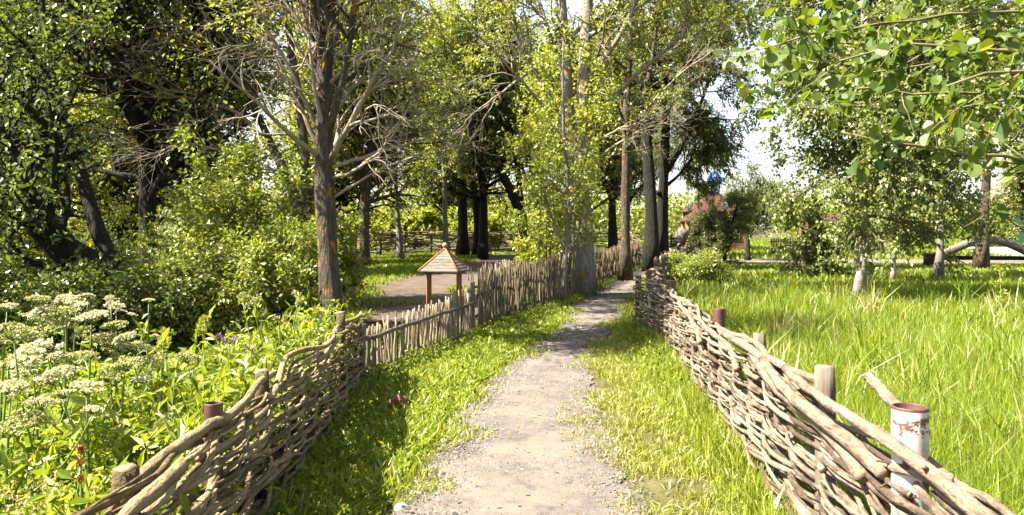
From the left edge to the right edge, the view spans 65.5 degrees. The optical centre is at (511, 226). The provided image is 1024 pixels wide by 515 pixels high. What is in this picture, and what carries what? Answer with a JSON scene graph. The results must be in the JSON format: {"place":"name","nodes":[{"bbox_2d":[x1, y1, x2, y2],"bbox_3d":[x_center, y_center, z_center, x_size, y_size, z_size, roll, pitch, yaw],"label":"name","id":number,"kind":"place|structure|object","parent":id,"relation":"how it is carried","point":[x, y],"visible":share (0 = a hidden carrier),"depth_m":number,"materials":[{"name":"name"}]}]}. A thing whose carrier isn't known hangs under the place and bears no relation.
{"place":"outdoors","nodes":[
{"label":"outdoors","id":0,"kind":"place"},
{"bbox_2d":[15,251,534,361],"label":"clearing grass","id":1,"kind":"structure","parent":0,"point":[413,262],"depth_m":28.45,"materials":[{"name":"green plant"}]},
{"bbox_2d":[355,254,517,322],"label":"dirt clearing","id":2,"kind":"structure","parent":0,"point":[413,287],"depth_m":20.96,"materials":[{"name":"beige soil"}]},
{"bbox_2d":[418,243,470,319],"bbox_3d":[-1.223,0.994,14.500,0.778,1.412,0.778,0,0,14],"label":"roofed post","id":3,"kind":"object","parent":2,"relation":"on","point":[444,260],"visible":0.99,"depth_m":14.36,"materials":[{"name":"brown wood"}]},
{"bbox_2d":[419,0,542,259],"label":"willow tree","id":4,"kind":"object","parent":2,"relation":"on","point":[482,178],"visible":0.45,"depth_m":39.76,"materials":[{"name":"green plant"}]},
{"bbox_2d":[4,228,1023,514],"bbox_3d":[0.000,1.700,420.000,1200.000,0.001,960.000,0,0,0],"label":"ground","id":5,"kind":"structure","parent":0,"point":[654,486],"depth_m":6.36,"materials":[{"name":"soil"}]},
{"bbox_2d":[0,302,40,481],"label":"umbel plant","id":6,"kind":"object","parent":5,"relation":"on","point":[5,341],"visible":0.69,"depth_m":4.76,"materials":[{"name":"white plant"}]},
{"bbox_2d":[0,354,53,480],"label":"umbel plant","id":7,"kind":"object","parent":5,"relation":"on","point":[4,406],"visible":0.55,"depth_m":4.51,"materials":[{"name":"plant"}]},
{"bbox_2d":[2,182,92,268],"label":"bush","id":8,"kind":"object","parent":5,"relation":"on","point":[76,213],"visible":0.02,"depth_m":14.98,"materials":[{"name":"green plant"}]},
{"bbox_2d":[0,198,95,330],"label":"bush","id":9,"kind":"object","parent":5,"relation":"on","point":[3,314],"visible":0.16,"depth_m":10.72,"materials":[{"name":"green plant"}]},
{"bbox_2d":[0,321,100,500],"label":"umbel plant","id":10,"kind":"object","parent":5,"relation":"on","point":[27,347],"visible":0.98,"depth_m":4.27,"materials":[{"name":"white plant"}]},
{"bbox_2d":[0,378,104,507],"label":"umbel plant","id":11,"kind":"object","parent":5,"relation":"on","point":[9,425],"visible":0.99,"depth_m":3.66,"materials":[{"name":"plant"}]},
{"bbox_2d":[24,292,82,437],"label":"umbel plant","id":12,"kind":"object","parent":5,"relation":"on","point":[67,297],"visible":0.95,"depth_m":5.16,"materials":[{"name":"white plant"}]},
{"bbox_2d":[17,293,95,420],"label":"umbel plant","id":13,"kind":"object","parent":5,"relation":"on","point":[79,303],"visible":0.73,"depth_m":5.62,"materials":[{"name":"green plant"}]},
{"bbox_2d":[7,2,109,207],"bbox_3d":[-19.944,-5.840,33.705,7.781,15.111,8.969,0,0,-19],"label":"light leafy tree","id":14,"kind":"object","parent":5,"relation":"on","point":[37,125],"depth_m":33.26,"materials":[{"name":"green plant"}]},
{"bbox_2d":[0,0,118,191],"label":"dark leafy tree","id":15,"kind":"object","parent":5,"relation":"on","point":[42,107],"visible":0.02,"depth_m":19.44,"materials":[{"name":"green plant"}]},
{"bbox_2d":[21,379,110,511],"bbox_3d":[-2.137,1.235,3.916,0.587,0.931,0.363,0,0,33],"label":"umbel plant","id":16,"kind":"object","parent":5,"relation":"on","point":[92,425],"visible":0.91,"depth_m":3.99,"materials":[{"name":"plant"}]},
{"bbox_2d":[3,114,137,240],"bbox_3d":[-21.015,-3.509,37.700,7.773,10.472,8.028,0,0,35],"label":"leafy tree","id":17,"kind":"object","parent":5,"relation":"on","point":[73,212],"depth_m":37.61,"materials":[{"name":"green plant"}]},
{"bbox_2d":[0,0,143,361],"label":"leaning tree","id":18,"kind":"object","parent":5,"relation":"on","point":[36,217],"visible":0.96,"depth_m":10.13,"materials":[{"name":"green plant"}]},
{"bbox_2d":[58,444,107,514],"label":"dock plant","id":19,"kind":"object","parent":5,"relation":"on","point":[81,488],"visible":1,"depth_m":3.06,"materials":[{"name":"green plant"}]},
{"bbox_2d":[58,309,125,447],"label":"umbel plant","id":20,"kind":"object","parent":5,"relation":"on","point":[92,371],"visible":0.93,"depth_m":5.02,"materials":[{"name":"white plant"}]},
{"bbox_2d":[2,192,196,345],"bbox_3d":[-5.882,0.660,11.609,2.708,2.368,3.089,0,0,38],"label":"bush","id":21,"kind":"object","parent":5,"relation":"on","point":[119,248],"visible":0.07,"depth_m":11.44,"materials":[{"name":"green plant"}]},
{"bbox_2d":[46,355,152,454],"bbox_3d":[-2.312,1.220,4.594,0.764,0.960,0.344,0,0,27],"label":"umbel plant","id":22,"kind":"object","parent":5,"relation":"on","point":[129,361],"visible":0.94,"depth_m":4.59,"materials":[{"name":"white plant"}]},
{"bbox_2d":[6,233,220,365],"bbox_3d":[-4.795,1.109,9.680,2.220,2.074,2.424,0,0,-29],"label":"bush","id":23,"kind":"object","parent":5,"relation":"on","point":[88,281],"visible":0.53,"depth_m":9.24,"materials":[{"name":"green plant"}]},
{"bbox_2d":[89,295,140,419],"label":"umbel plant","id":24,"kind":"object","parent":5,"relation":"on","point":[114,337],"visible":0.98,"depth_m":5.00,"materials":[{"name":"plant"}]},
{"bbox_2d":[35,52,219,255],"bbox_3d":[-15.443,-3.036,32.267,7.067,9.520,7.298,0,0,44],"label":"leafy tree","id":25,"kind":"object","parent":5,"relation":"on","point":[117,187],"visible":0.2,"depth_m":30.95,"materials":[{"name":"green plant"}]},
{"bbox_2d":[124,298,159,385],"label":"umbel plant","id":26,"kind":"object","parent":5,"relation":"on","point":[149,339],"visible":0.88,"depth_m":7.19,"materials":[{"name":"green plant"}]},
{"bbox_2d":[0,0,301,274],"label":"dark leafy tree","id":27,"kind":"object","parent":5,"relation":"on","point":[134,114],"visible":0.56,"depth_m":16.14,"materials":[{"name":"green plant"}]},
{"bbox_2d":[120,340,201,438],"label":"umbel plant","id":28,"kind":"object","parent":5,"relation":"on","point":[140,345],"visible":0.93,"depth_m":5.03,"materials":[{"name":"white plant"}]},
{"bbox_2d":[149,327,184,385],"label":"thistle plant","id":29,"kind":"object","parent":5,"relation":"on","point":[164,337],"visible":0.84,"depth_m":5.65,"materials":[{"name":"green plant"}]},
{"bbox_2d":[0,291,363,514],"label":"undergrowth","id":30,"kind":"object","parent":5,"relation":"on","point":[228,384],"visible":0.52,"depth_m":4.61,"materials":[{"name":"green plant"}]},
{"bbox_2d":[165,386,206,410],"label":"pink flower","id":31,"kind":"object","parent":5,"relation":"on","point":[183,394],"visible":0.07,"depth_m":5.12,"materials":[{"name":"plant"}]},
{"bbox_2d":[105,213,279,352],"bbox_3d":[-3.852,0.877,10.311,2.067,2.089,2.321,0,0,0],"label":"bush","id":32,"kind":"object","parent":5,"relation":"on","point":[227,312],"visible":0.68,"depth_m":9.82,"materials":[{"name":"green plant"}]},
{"bbox_2d":[189,304,216,377],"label":"thistle plant","id":33,"kind":"object","parent":5,"relation":"on","point":[203,319],"visible":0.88,"depth_m":6.30,"materials":[{"name":"green plant"}]},
{"bbox_2d":[113,0,293,194],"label":"leafy tree","id":34,"kind":"object","parent":5,"relation":"on","point":[232,102],"visible":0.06,"depth_m":27.96,"materials":[{"name":"green plant"}]},
{"bbox_2d":[74,311,364,514],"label":"wattle fence","id":35,"kind":"object","parent":5,"relation":"on","point":[158,475],"visible":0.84,"depth_m":4.12,"materials":[{"name":"brown wood"}]},
{"bbox_2d":[212,332,261,372],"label":"pink flower","id":36,"kind":"object","parent":5,"relation":"on","point":[222,339],"visible":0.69,"depth_m":6.38,"materials":[{"name":"plant"}]},
{"bbox_2d":[135,121,363,316],"bbox_3d":[-4.484,0.115,13.016,4.050,3.745,3.190,0,0,0],"label":"bush","id":37,"kind":"object","parent":5,"relation":"on","point":[210,209],"visible":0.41,"depth_m":12.88,"materials":[{"name":"green plant"}]},
{"bbox_2d":[62,0,467,231],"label":"forked tree","id":38,"kind":"object","parent":5,"relation":"on","point":[303,134],"visible":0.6,"depth_m":15.93,"materials":[{"name":"green plant"}]},
{"bbox_2d":[236,290,310,362],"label":"thistle plant","id":39,"kind":"object","parent":5,"relation":"on","point":[264,313],"visible":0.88,"depth_m":6.62,"materials":[{"name":"green plant"}]},
{"bbox_2d":[190,215,360,328],"bbox_3d":[-3.490,0.737,11.755,2.572,2.295,2.127,0,0,0],"label":"bush","id":40,"kind":"object","parent":5,"relation":"on","point":[300,274],"visible":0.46,"depth_m":11.33,"materials":[{"name":"green plant"}]},
{"bbox_2d":[266,192,374,301],"bbox_3d":[-4.367,0.446,17.191,2.692,2.874,2.468,0,0,-33],"label":"bush","id":41,"kind":"object","parent":5,"relation":"on","point":[349,262],"visible":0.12,"depth_m":17.11,"materials":[{"name":"green plant"}]},
{"bbox_2d":[240,75,411,250],"bbox_3d":[-8.472,-3.036,36.022,7.298,9.520,7.067,0,0,37],"label":"leafy tree","id":42,"kind":"object","parent":5,"relation":"on","point":[341,184],"visible":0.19,"depth_m":35.47,"materials":[{"name":"green plant"}]},
{"bbox_2d":[266,2,412,240],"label":"light leafy tree","id":43,"kind":"object","parent":5,"relation":"on","point":[305,74],"visible":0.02,"depth_m":41.52,"materials":[{"name":"green plant"}]},
{"bbox_2d":[174,0,504,324],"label":"lichen tree","id":44,"kind":"object","parent":5,"relation":"on","point":[323,21],"visible":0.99,"depth_m":10.90,"materials":[{"name":"grey plant"}]},
{"bbox_2d":[267,0,465,266],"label":"light leafy tree","id":45,"kind":"object","parent":5,"relation":"on","point":[366,188],"visible":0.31,"depth_m":32.64,"materials":[{"name":"green plant"}]},
{"bbox_2d":[351,197,439,252],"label":"bush","id":46,"kind":"object","parent":5,"relation":"on","point":[417,220],"visible":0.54,"depth_m":51.49,"materials":[{"name":"green plant"}]},
{"bbox_2d":[388,394,408,407],"bbox_3d":[-1.028,1.606,7.187,0.201,0.181,0.178,0,0,0],"label":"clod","id":47,"kind":"object","parent":5,"relation":"on","point":[396,398],"visible":0.62,"depth_m":7.16,"materials":[{"name":"brown soil"}]},
{"bbox_2d":[375,92,441,258],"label":"tree","id":48,"kind":"object","parent":5,"relation":"on","point":[399,250],"visible":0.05,"depth_m":39.84,"materials":[{"name":"green plant"}]},
{"bbox_2d":[359,281,474,376],"bbox_3d":[-1.118,1.270,10.378,0.147,0.860,3.902,0,0,15],"label":"picket fence","id":49,"kind":"object","parent":5,"relation":"on","point":[454,316],"visible":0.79,"depth_m":10.11,"materials":[{"name":"brown wood"}]},
{"bbox_2d":[249,292,597,514],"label":"verge weeds","id":50,"kind":"object","parent":5,"relation":"on","point":[370,428],"visible":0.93,"depth_m":6.62,"materials":[{"name":"green plant"}]},
{"bbox_2d":[407,67,475,249],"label":"tree","id":51,"kind":"object","parent":5,"relation":"on","point":[444,190],"visible":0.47,"depth_m":37.64,"materials":[{"name":"green plant"}]},
{"bbox_2d":[386,122,509,249],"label":"leafy tree","id":52,"kind":"object","parent":5,"relation":"on","point":[433,196],"visible":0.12,"depth_m":56.98,"materials":[{"name":"green plant"}]},
{"bbox_2d":[406,1,531,205],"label":"light leafy tree","id":53,"kind":"object","parent":5,"relation":"on","point":[431,185],"visible":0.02,"depth_m":55.78,"materials":[{"name":"green plant"}]},
{"bbox_2d":[404,16,537,255],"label":"dark tree","id":54,"kind":"object","parent":5,"relation":"on","point":[462,246],"visible":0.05,"depth_m":45.76,"materials":[{"name":"green plant"}]},
{"bbox_2d":[432,203,511,251],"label":"bush","id":55,"kind":"object","parent":5,"relation":"on","point":[496,223],"visible":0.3,"depth_m":52.05,"materials":[{"name":"green plant"}]},
{"bbox_2d":[411,11,539,254],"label":"dark tree","id":56,"kind":"object","parent":5,"relation":"on","point":[476,209],"visible":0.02,"depth_m":46.27,"materials":[{"name":"green plant"}]},
{"bbox_2d":[406,0,550,254],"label":"clearing tree","id":57,"kind":"object","parent":5,"relation":"on","point":[515,198],"visible":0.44,"depth_m":39.59,"materials":[{"name":"green plant"}]},
{"bbox_2d":[349,231,620,254],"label":"wattle fence","id":58,"kind":"object","parent":5,"relation":"on","point":[412,238],"visible":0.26,"depth_m":48.18,"materials":[{"name":"brown wood"}]},
{"bbox_2d":[0,173,1009,238],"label":"woods","id":59,"kind":"object","parent":5,"relation":"on","point":[637,220],"visible":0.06,"depth_m":112.12,"materials":[{"name":"green plant"}]},
{"bbox_2d":[504,26,565,221],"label":"light leafy tree","id":60,"kind":"object","parent":5,"relation":"on","point":[535,59],"visible":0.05,"depth_m":57.08,"materials":[{"name":"green plant"}]},
{"bbox_2d":[507,214,563,286],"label":"bush","id":61,"kind":"object","parent":5,"relation":"on","point":[529,253],"visible":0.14,"depth_m":20.70,"materials":[{"name":"green plant"}]},
{"bbox_2d":[508,197,565,243],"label":"bush","id":62,"kind":"object","parent":5,"relation":"on","point":[535,214],"visible":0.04,"depth_m":52.84,"materials":[{"name":"green plant"}]},
{"bbox_2d":[498,3,604,300],"bbox_3d":[0.907,-1.552,17.388,2.462,6.496,2.090,0,0,0],"label":"sapling","id":63,"kind":"object","parent":5,"relation":"on","point":[547,181],"visible":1,"depth_m":17.33,"materials":[{"name":"green plant"}]},
{"bbox_2d":[467,240,642,327],"bbox_3d":[2.517,1.117,23.178,0.443,1.131,22.532,0,0,16],"label":"brush fence","id":64,"kind":"object","parent":5,"relation":"on","point":[518,285],"visible":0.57,"depth_m":15.35,"materials":[{"name":"brown wood"}]},
{"bbox_2d":[515,57,623,295],"bbox_3d":[1.303,-1.080,19.301,2.571,5.570,4.382,0,0,0],"label":"sapling","id":65,"kind":"object","parent":5,"relation":"on","point":[561,222],"visible":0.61,"depth_m":18.41,"materials":[{"name":"green plant"}]},
{"bbox_2d":[497,8,658,222],"bbox_3d":[2.862,-4.031,35.182,6.816,11.485,5.914,0,0,45],"label":"light leafy tree","id":66,"kind":"object","parent":5,"relation":"on","point":[608,141],"visible":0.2,"depth_m":34.41,"materials":[{"name":"green plant"}]},
{"bbox_2d":[411,0,772,296],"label":"poplar tree","id":67,"kind":"object","parent":5,"relation":"on","point":[585,277],"visible":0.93,"depth_m":19.54,"materials":[{"name":"green plant"}]},
{"bbox_2d":[531,7,685,247],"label":"willow tree","id":68,"kind":"object","parent":5,"relation":"on","point":[612,233],"visible":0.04,"depth_m":43.75,"materials":[{"name":"green plant"}]},
{"bbox_2d":[590,82,682,206],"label":"willow tree","id":69,"kind":"object","parent":5,"relation":"on","point":[638,197],"visible":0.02,"depth_m":58.52,"materials":[{"name":"green plant"}]},
{"bbox_2d":[630,234,689,251],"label":"wattle fence","id":70,"kind":"object","parent":5,"relation":"on","point":[671,238],"visible":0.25,"depth_m":45.34,"materials":[{"name":"brown wood"}]},
{"bbox_2d":[579,0,762,280],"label":"slender tree","id":71,"kind":"object","parent":5,"relation":"on","point":[624,272],"visible":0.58,"depth_m":24.90,"materials":[{"name":"green plant"}]},
{"bbox_2d":[644,242,699,315],"bbox_3d":[5.721,1.216,27.423,0.779,1.154,28.283,0,0,15],"label":"wattle fence","id":72,"kind":"object","parent":5,"relation":"on","point":[658,272],"visible":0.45,"depth_m":19.26,"materials":[{"name":"brown wood"}]},
{"bbox_2d":[672,227,689,246],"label":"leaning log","id":73,"kind":"object","parent":5,"relation":"on","point":[680,232],"visible":0.44,"depth_m":48.66,"materials":[{"name":"beige wood"}]},
{"bbox_2d":[592,0,774,271],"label":"willow tree","id":74,"kind":"object","parent":5,"relation":"on","point":[710,132],"visible":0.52,"depth_m":30.09,"materials":[{"name":"green plant"}]},
{"bbox_2d":[664,244,738,282],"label":"bush","id":75,"kind":"object","parent":5,"relation":"on","point":[699,266],"visible":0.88,"depth_m":23.65,"materials":[{"name":"green plant"}]},
{"bbox_2d":[678,160,745,250],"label":"chapel","id":76,"kind":"structure","parent":5,"relation":"on","point":[684,211],"depth_m":54.20,"materials":[{"name":"brown wood"}]},
{"bbox_2d":[681,183,760,267],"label":"bush","id":77,"kind":"object","parent":5,"relation":"on","point":[718,231],"visible":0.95,"depth_m":32.82,"materials":[{"name":"green plant"}]},
{"bbox_2d":[720,201,728,240],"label":"globe lamp","id":78,"kind":"object","parent":5,"relation":"on","point":[724,208],"visible":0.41,"depth_m":43.89,"materials":[{"name":"grey glass"}]},
{"bbox_2d":[715,159,804,259],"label":"willow","id":79,"kind":"object","parent":5,"relation":"on","point":[762,188],"visible":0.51,"depth_m":39.59,"materials":[{"name":"green plant"}]},
{"bbox_2d":[511,238,1023,323],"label":"lawn grass","id":80,"kind":"structure","parent":5,"relation":"on","point":[759,247],"depth_m":45.47,"materials":[{"name":"green plant"}]},
{"bbox_2d":[769,193,858,277],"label":"bush","id":81,"kind":"object","parent":5,"relation":"on","point":[816,256],"visible":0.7,"depth_m":26.58,"materials":[{"name":"green plant"}]},
{"bbox_2d":[799,215,838,237],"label":"brick house","id":82,"kind":"structure","parent":5,"relation":"on","point":[828,219],"depth_m":94.47,"materials":[{"name":"brown brick"}]},
{"bbox_2d":[631,275,1014,514],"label":"wattle fence","id":83,"kind":"object","parent":5,"relation":"on","point":[911,468],"visible":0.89,"depth_m":4.03,"materials":[{"name":"brown wood"}]},
{"bbox_2d":[770,238,913,254],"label":"picket fence","id":84,"kind":"object","parent":5,"relation":"on","point":[774,241],"visible":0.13,"depth_m":47.48,"materials":[{"name":"brown wood"}]},
{"bbox_2d":[715,0,1023,237],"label":"aspen tree","id":85,"kind":"object","parent":5,"relation":"on","point":[970,54],"visible":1,"depth_m":3.29,"materials":[{"name":"green plant"}]},
{"bbox_2d":[721,0,1021,299],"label":"birch tree","id":86,"kind":"object","parent":5,"relation":"on","point":[918,163],"visible":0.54,"depth_m":17.01,"materials":[{"name":"green plant"}]},
{"bbox_2d":[820,92,963,281],"bbox_3d":[11.477,-1.483,24.144,4.004,6.359,3.286,0,0,23],"label":"young birch","id":87,"kind":"object","parent":5,"relation":"on","point":[893,234],"visible":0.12,"depth_m":23.92,"materials":[{"name":"green plant"}]},
{"bbox_2d":[890,0,1023,278],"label":"slim tree","id":88,"kind":"object","parent":5,"relation":"on","point":[939,267],"visible":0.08,"depth_m":24.87,"materials":[{"name":"green plant"}]},
{"bbox_2d":[901,0,1023,268],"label":"grey tree","id":89,"kind":"object","parent":5,"relation":"on","point":[981,259],"visible":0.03,"depth_m":31.78,"materials":[{"name":"green plant"}]},
{"bbox_2d":[923,236,1023,265],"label":"log arch","id":90,"kind":"structure","parent":5,"relation":"on","point":[962,245],"depth_m":34.37,"materials":[{"name":"brown wood"}]},
{"bbox_2d":[952,199,1023,246],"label":"bush","id":91,"kind":"object","parent":5,"relation":"on","point":[999,227],"visible":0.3,"depth_m":66.75,"materials":[{"name":"green plant"}]},
{"bbox_2d":[992,267,1009,313],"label":"tall weed","id":92,"kind":"object","parent":5,"relation":"on","point":[1002,273],"visible":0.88,"depth_m":14.09,"materials":[{"name":"green plant"}]},
{"bbox_2d":[990,129,1023,237],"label":"light leafy tree","id":93,"kind":"object","parent":5,"relation":"on","point":[1017,195],"visible":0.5,"depth_m":39.92,"materials":[{"name":"green plant"}]},
{"bbox_2d":[996,196,1023,243],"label":"green house","id":94,"kind":"structure","parent":5,"relation":"on","point":[1020,237],"depth_m":74.75,"materials":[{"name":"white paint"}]},
{"bbox_2d":[379,267,657,514],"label":"path","id":95,"kind":"structure","parent":0,"point":[532,440],"depth_m":5.89,"materials":[{"name":"grey gravel"}]},
{"bbox_2d":[393,502,409,510],"bbox_3d":[-0.661,1.687,4.769,0.104,0.058,0.091,0,0,0],"label":"stone","id":96,"kind":"object","parent":95,"relation":"on","point":[397,506],"visible":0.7,"depth_m":4.75,"materials":[{"name":"grey stone"}]},
{"bbox_2d":[409,490,422,495],"bbox_3d":[-0.608,1.687,5.015,0.093,0.051,0.085,0,0,-24],"label":"stone","id":97,"kind":"object","parent":95,"relation":"on","point":[420,492],"visible":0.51,"depth_m":5.00,"materials":[{"name":"grey stone"}]},
{"bbox_2d":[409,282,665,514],"bbox_3d":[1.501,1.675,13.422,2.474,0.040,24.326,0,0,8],"label":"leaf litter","id":98,"kind":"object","parent":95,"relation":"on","point":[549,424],"visible":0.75,"depth_m":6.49,"materials":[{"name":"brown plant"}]},
{"bbox_2d":[14,0,1023,227],"label":"sky","id":99,"kind":"structure","parent":0,"point":[756,137],"materials":[{"name":"white"}]},
{"bbox_2d":[555,276,814,514],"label":"verge grass","id":100,"kind":"structure","parent":0,"point":[650,352],"depth_m":6.55,"materials":[{"name":"plant"}]},
{"bbox_2d":[643,261,1023,514],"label":"meadow grass","id":101,"kind":"structure","parent":0,"point":[799,309],"depth_m":10.10,"materials":[{"name":"plant"}]},
{"bbox_2d":[719,259,1023,262],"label":"cross path","id":102,"kind":"structure","parent":0,"point":[870,260],"depth_m":39.66,"materials":[{"name":"beige gravel"}]},
{"bbox_2d":[967,247,1023,255],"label":"paved yard","id":103,"kind":"structure","parent":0,"point":[1006,250],"depth_m":56.19,"materials":[{"name":"concrete"}]}
]}

